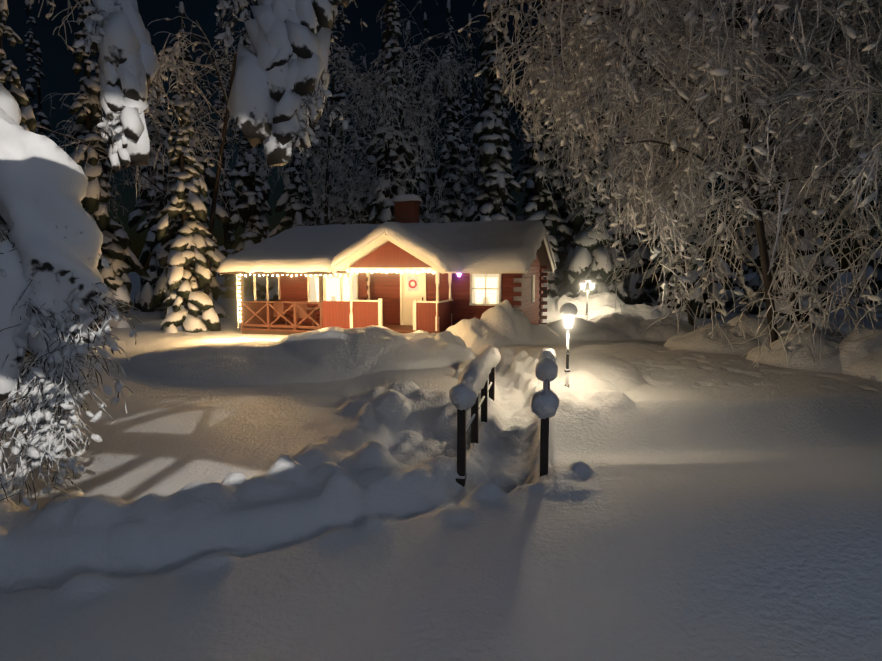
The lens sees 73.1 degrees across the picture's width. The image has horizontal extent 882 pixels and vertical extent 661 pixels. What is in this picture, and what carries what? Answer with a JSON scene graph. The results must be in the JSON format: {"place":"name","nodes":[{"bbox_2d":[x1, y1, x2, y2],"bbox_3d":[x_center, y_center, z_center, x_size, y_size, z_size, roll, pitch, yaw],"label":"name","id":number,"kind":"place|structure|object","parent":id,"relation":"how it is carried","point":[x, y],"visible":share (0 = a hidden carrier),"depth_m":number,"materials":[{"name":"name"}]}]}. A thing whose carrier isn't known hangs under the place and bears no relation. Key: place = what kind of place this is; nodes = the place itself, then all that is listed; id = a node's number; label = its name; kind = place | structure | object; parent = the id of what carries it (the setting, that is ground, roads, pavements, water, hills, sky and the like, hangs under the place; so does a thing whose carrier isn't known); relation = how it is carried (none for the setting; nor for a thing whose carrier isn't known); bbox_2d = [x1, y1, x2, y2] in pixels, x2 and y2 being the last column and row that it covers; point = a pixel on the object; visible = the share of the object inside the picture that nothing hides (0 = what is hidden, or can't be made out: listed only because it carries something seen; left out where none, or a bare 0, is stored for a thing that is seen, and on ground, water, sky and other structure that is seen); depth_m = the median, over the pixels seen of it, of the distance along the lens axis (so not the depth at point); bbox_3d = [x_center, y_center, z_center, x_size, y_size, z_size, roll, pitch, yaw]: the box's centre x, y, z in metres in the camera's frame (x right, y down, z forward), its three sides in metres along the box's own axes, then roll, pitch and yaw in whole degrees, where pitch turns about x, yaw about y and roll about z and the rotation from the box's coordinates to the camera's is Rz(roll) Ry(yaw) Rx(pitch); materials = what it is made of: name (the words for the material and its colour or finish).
{"place":"outdoors","nodes":[
{"label":"outdoors","id":0,"kind":"place"},
{"bbox_2d":[87,0,159,171],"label":"snowy hanging branch","id":1,"kind":"object","parent":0,"point":[128,63],"depth_m":7.67,"materials":[{"name":"white snow"}]},
{"bbox_2d":[72,0,164,153],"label":"hanging twig clumps","id":2,"kind":"object","parent":1,"relation":"attached to","point":[98,17],"visible":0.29,"depth_m":7.55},
{"bbox_2d":[66,3,172,146],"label":"tree branches","id":3,"kind":"object","parent":1,"relation":"attached to","point":[87,41],"visible":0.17,"depth_m":7.63,"materials":[{"name":"brown plant"}]},
{"bbox_2d":[0,272,881,660],"bbox_3d":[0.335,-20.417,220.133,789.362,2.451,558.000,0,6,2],"label":"snow ground","id":4,"kind":"structure","parent":0,"point":[690,496],"depth_m":6.71,"materials":[{"name":"white snow"}]},
{"bbox_2d":[0,222,140,510],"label":"bent tree twigs","id":5,"kind":"object","parent":4,"relation":"on","point":[35,382],"visible":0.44,"depth_m":6.43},
{"bbox_2d":[0,221,7,242],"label":"tree branches","id":6,"kind":"object","parent":5,"relation":"on","point":[2,226],"depth_m":6.72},
{"bbox_2d":[0,240,31,400],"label":"snow","id":7,"kind":"structure","parent":5,"relation":"on","point":[13,284],"depth_m":6.15,"materials":[{"name":"white snow"}]},
{"bbox_2d":[0,82,111,413],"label":"snowy bent tree","id":8,"kind":"object","parent":5,"relation":"on","point":[43,187],"depth_m":6.25,"materials":[{"name":"white snow"}]},
{"bbox_2d":[30,0,247,295],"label":"birch","id":9,"kind":"object","parent":4,"relation":"on","point":[172,55],"depth_m":25.64,"materials":[{"name":"brown plant"}]},
{"bbox_2d":[29,0,239,228],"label":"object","id":10,"kind":"object","parent":9,"relation":"on","point":[171,67],"visible":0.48,"depth_m":24.34,"materials":[{"name":"white"}]},
{"bbox_2d":[198,1,461,224],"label":"birch","id":11,"kind":"object","parent":4,"relation":"on","point":[349,108],"depth_m":30.97,"materials":[{"name":"brown plant"}]},
{"bbox_2d":[203,13,456,221],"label":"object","id":12,"kind":"object","parent":11,"relation":"attached to","point":[388,95],"visible":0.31,"depth_m":31.30,"materials":[{"name":"white"}]},
{"bbox_2d":[220,200,553,334],"bbox_3d":[-1.661,-2.550,24.340,11.260,5.670,9.042,2,6,18],"label":"cabin","id":13,"kind":"object","parent":4,"relation":"on","point":[439,300],"visible":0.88,"depth_m":21.91,"materials":[{"name":"red painted wood"},{"name":"white painted wood"},{"name":"brick"}]},
{"bbox_2d":[216,224,380,272],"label":"roof snow","id":14,"kind":"structure","parent":13,"relation":"on","point":[301,249],"depth_m":22.29,"materials":[{"name":"white snow"}]},
{"bbox_2d":[238,270,434,321],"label":"string lights","id":15,"kind":"object","parent":13,"relation":"attached to","point":[325,276],"visible":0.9,"depth_m":21.20},
{"bbox_2d":[329,222,388,269],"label":"roof snow","id":16,"kind":"structure","parent":13,"relation":"on","point":[372,235],"depth_m":20.25,"materials":[{"name":"white snow"}]},
{"bbox_2d":[391,194,422,202],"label":"chimney snow","id":17,"kind":"structure","parent":13,"relation":"on","point":[406,197],"depth_m":24.95,"materials":[{"name":"white snow"}]},
{"bbox_2d":[379,222,461,271],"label":"roof snow","id":18,"kind":"structure","parent":13,"relation":"on","point":[436,249],"depth_m":19.78,"materials":[{"name":"white snow"}]},
{"bbox_2d":[403,220,545,272],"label":"roof snow","id":19,"kind":"structure","parent":13,"relation":"on","point":[491,246],"depth_m":21.72,"materials":[{"name":"white snow"}]},
{"bbox_2d":[446,220,555,269],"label":"roof snow","id":20,"kind":"structure","parent":13,"relation":"on","point":[550,248],"depth_m":25.10,"materials":[{"name":"white snow"}]},
{"bbox_2d":[246,0,559,225],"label":"birch","id":21,"kind":"object","parent":4,"relation":"on","point":[367,185],"depth_m":34.10,"materials":[{"name":"plant"}]},
{"bbox_2d":[253,1,559,223],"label":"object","id":22,"kind":"object","parent":21,"relation":"attached to","point":[421,96],"visible":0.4,"depth_m":33.94,"materials":[{"name":"white"}]},
{"bbox_2d":[0,0,881,357],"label":"spruce forest","id":23,"kind":"object","parent":4,"relation":"on","point":[166,278],"depth_m":32.45,"materials":[{"name":"green plant"}]},
{"bbox_2d":[456,367,549,486],"bbox_3d":[1.214,1.368,10.112,1.240,1.300,4.451,1,6,10],"label":"fence","id":24,"kind":"object","parent":4,"relation":"on","point":[463,428],"visible":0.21,"depth_m":8.16,"materials":[{"name":"black wood"}]},
{"bbox_2d":[563,315,573,387],"bbox_3d":[2.735,0.463,12.844,0.290,1.850,0.290,0,6,2],"label":"lamp post","id":25,"kind":"object","parent":4,"relation":"on","point":[567,372],"visible":0.6,"depth_m":12.83,"materials":[{"name":"metal"}]},
{"bbox_2d":[560,303,577,317],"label":"snow","id":26,"kind":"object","parent":25,"relation":"on","point":[567,310],"visible":1,"depth_m":12.62,"materials":[{"name":"white snow"}]},
{"bbox_2d":[564,317,573,327],"bbox_3d":[2.735,-0.198,12.776,0.222,0.260,0.222,0,6,2],"label":"lamp","id":27,"kind":"object","parent":25,"relation":"attached to","point":[567,322],"visible":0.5,"depth_m":12.71,"materials":[{"name":"white glass"}]},
{"bbox_2d":[580,283,595,319],"bbox_3d":[6.592,-1.235,26.896,0.717,2.030,0.300,-1,6,-11],"label":"lamp post","id":28,"kind":"object","parent":4,"relation":"on","point":[587,291],"visible":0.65,"depth_m":26.84,"materials":[{"name":"metal"}]},
{"bbox_2d":[579,278,595,284],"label":"snow","id":29,"kind":"structure","parent":28,"relation":"on","point":[582,281],"depth_m":26.67,"materials":[{"name":"white snow"}]},
{"bbox_2d":[581,284,594,288],"bbox_3d":[6.592,-1.986,26.819,0.655,0.260,0.230,-1,6,-11],"label":"lamp","id":30,"kind":"object","parent":28,"relation":"attached to","point":[583,286],"visible":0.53,"depth_m":26.75,"materials":[{"name":"white glass"}]},
{"bbox_2d":[460,0,881,342],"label":"birch","id":31,"kind":"object","parent":4,"relation":"on","point":[630,25],"depth_m":16.38,"materials":[{"name":"plant"}]},
{"bbox_2d":[458,0,881,316],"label":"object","id":32,"kind":"object","parent":31,"relation":"on","point":[727,97],"visible":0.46,"depth_m":15.95,"materials":[{"name":"white"}]},
{"bbox_2d":[496,0,881,322],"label":"birch","id":33,"kind":"object","parent":4,"relation":"on","point":[705,131],"depth_m":15.66,"materials":[{"name":"plant"}]},
{"bbox_2d":[509,0,881,281],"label":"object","id":34,"kind":"object","parent":33,"relation":"on","point":[802,96],"visible":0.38,"depth_m":15.39,"materials":[{"name":"white"}]},
{"bbox_2d":[527,0,881,325],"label":"birch","id":35,"kind":"object","parent":4,"relation":"on","point":[703,189],"depth_m":23.36,"materials":[{"name":"plant"}]},
{"bbox_2d":[532,0,881,294],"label":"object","id":36,"kind":"object","parent":35,"relation":"on","point":[765,187],"visible":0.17,"depth_m":20.92,"materials":[{"name":"white"}]},
{"bbox_2d":[600,0,881,367],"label":"birch","id":37,"kind":"object","parent":4,"relation":"on","point":[868,162],"depth_m":15.95,"materials":[{"name":"plant"}]},
{"bbox_2d":[619,2,881,350],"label":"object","id":38,"kind":"object","parent":37,"relation":"on","point":[759,149],"visible":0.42,"depth_m":15.51,"materials":[{"name":"white"}]},
{"bbox_2d":[602,0,881,301],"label":"birch","id":39,"kind":"object","parent":4,"relation":"on","point":[799,21],"depth_m":16.30,"materials":[{"name":"plant"}]},
{"bbox_2d":[586,0,881,253],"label":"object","id":40,"kind":"object","parent":39,"relation":"on","point":[688,15],"visible":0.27,"depth_m":14.13,"materials":[{"name":"white"}]},
{"bbox_2d":[0,0,881,271],"label":"sky","id":41,"kind":"structure","parent":0,"point":[58,61],"materials":[{"name":"black"}]},
{"bbox_2d":[449,347,559,418],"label":"snow","id":42,"kind":"structure","parent":0,"point":[473,377],"depth_m":8.75,"materials":[{"name":"white snow"}]},
{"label":"branch snow","id":43,"kind":"structure","parent":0},
{"bbox_2d":[227,0,350,165],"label":"snowy hanging branch","id":44,"kind":"object","parent":43,"relation":"attached to","point":[280,69],"depth_m":8.32,"materials":[{"name":"white snow"}]},
{"bbox_2d":[214,0,255,52],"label":"hanging twig clumps","id":45,"kind":"object","parent":44,"relation":"attached to","point":[242,18],"visible":0.77,"depth_m":8.64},
{"bbox_2d":[217,0,256,44],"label":"tree branches","id":46,"kind":"object","parent":44,"relation":"attached to","point":[233,18],"visible":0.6,"depth_m":8.69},
{"bbox_2d":[291,78,345,154],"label":"tree branches","id":47,"kind":"object","parent":44,"relation":"attached to","point":[322,97],"visible":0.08,"depth_m":8.70,"materials":[{"name":"brown plant"}]},
{"bbox_2d":[292,88,347,157],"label":"hanging twig clumps","id":48,"kind":"object","parent":44,"relation":"attached to","point":[318,105],"visible":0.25,"depth_m":8.69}
]}

